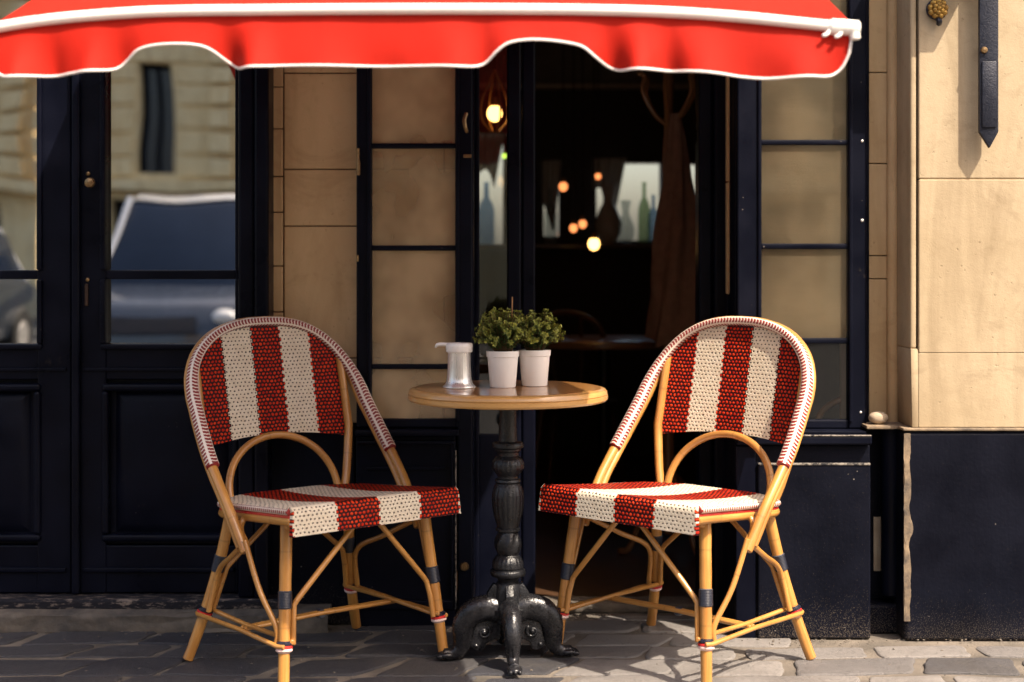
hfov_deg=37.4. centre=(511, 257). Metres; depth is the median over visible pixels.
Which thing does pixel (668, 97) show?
coat stand
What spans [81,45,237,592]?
door
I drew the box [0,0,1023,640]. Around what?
cafe building
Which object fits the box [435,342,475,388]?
metal jug
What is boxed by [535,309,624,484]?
wooden chair
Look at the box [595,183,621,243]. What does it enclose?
vase
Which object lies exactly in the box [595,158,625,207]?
curtain
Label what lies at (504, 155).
pendant lamp
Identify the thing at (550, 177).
curtain
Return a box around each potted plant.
[472,297,529,387]
[514,308,565,386]
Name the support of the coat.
hanging from the coat stand
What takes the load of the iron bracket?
attached to the cafe building
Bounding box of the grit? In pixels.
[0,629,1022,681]
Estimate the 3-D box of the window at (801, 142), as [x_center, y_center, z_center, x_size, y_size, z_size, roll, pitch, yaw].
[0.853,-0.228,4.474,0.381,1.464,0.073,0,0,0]
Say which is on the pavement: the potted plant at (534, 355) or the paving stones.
the paving stones
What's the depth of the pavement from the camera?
4.26 m
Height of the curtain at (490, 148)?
0.302 m
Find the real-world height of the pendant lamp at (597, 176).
1.121 m
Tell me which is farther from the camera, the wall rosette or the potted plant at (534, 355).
the wall rosette
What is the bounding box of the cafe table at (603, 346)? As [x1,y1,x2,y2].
[546,335,662,482]
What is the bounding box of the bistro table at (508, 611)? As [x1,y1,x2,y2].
[408,380,607,675]
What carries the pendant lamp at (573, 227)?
hanging from the cafe building
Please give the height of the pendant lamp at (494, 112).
1.022 m
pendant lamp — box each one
[480,55,506,131]
[502,47,506,158]
[559,43,566,190]
[570,45,576,232]
[579,48,586,227]
[588,57,599,249]
[595,60,600,179]
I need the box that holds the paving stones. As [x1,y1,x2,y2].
[0,616,1023,681]
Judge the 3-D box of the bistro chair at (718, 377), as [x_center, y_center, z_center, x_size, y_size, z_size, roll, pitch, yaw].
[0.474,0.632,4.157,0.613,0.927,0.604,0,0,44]
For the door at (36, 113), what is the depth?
4.52 m
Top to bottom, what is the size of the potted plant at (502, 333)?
0.245 m
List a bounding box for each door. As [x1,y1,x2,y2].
[0,0,71,592]
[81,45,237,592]
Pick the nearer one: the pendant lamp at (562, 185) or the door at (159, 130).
the door at (159, 130)
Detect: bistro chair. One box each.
[183,316,460,681]
[538,316,815,681]
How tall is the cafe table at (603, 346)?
0.746 m
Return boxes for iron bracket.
[978,0,997,147]
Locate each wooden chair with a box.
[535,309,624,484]
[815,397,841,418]
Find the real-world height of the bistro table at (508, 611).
0.736 m
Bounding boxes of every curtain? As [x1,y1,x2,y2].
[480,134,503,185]
[542,160,560,230]
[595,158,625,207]
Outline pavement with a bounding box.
[0,613,1023,681]
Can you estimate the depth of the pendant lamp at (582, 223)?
7.30 m
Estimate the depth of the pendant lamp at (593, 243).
6.70 m
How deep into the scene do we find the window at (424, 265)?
4.51 m
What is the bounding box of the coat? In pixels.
[645,113,694,347]
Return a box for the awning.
[0,0,860,79]
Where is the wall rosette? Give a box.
[926,0,948,25]
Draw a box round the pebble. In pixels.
[868,411,887,423]
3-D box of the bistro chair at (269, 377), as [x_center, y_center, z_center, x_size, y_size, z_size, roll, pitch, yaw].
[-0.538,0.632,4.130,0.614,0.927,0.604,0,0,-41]
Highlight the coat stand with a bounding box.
[618,70,694,554]
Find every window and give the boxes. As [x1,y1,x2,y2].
[356,67,471,427]
[736,0,865,428]
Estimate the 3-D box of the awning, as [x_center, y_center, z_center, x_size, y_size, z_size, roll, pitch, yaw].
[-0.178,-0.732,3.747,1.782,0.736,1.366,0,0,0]

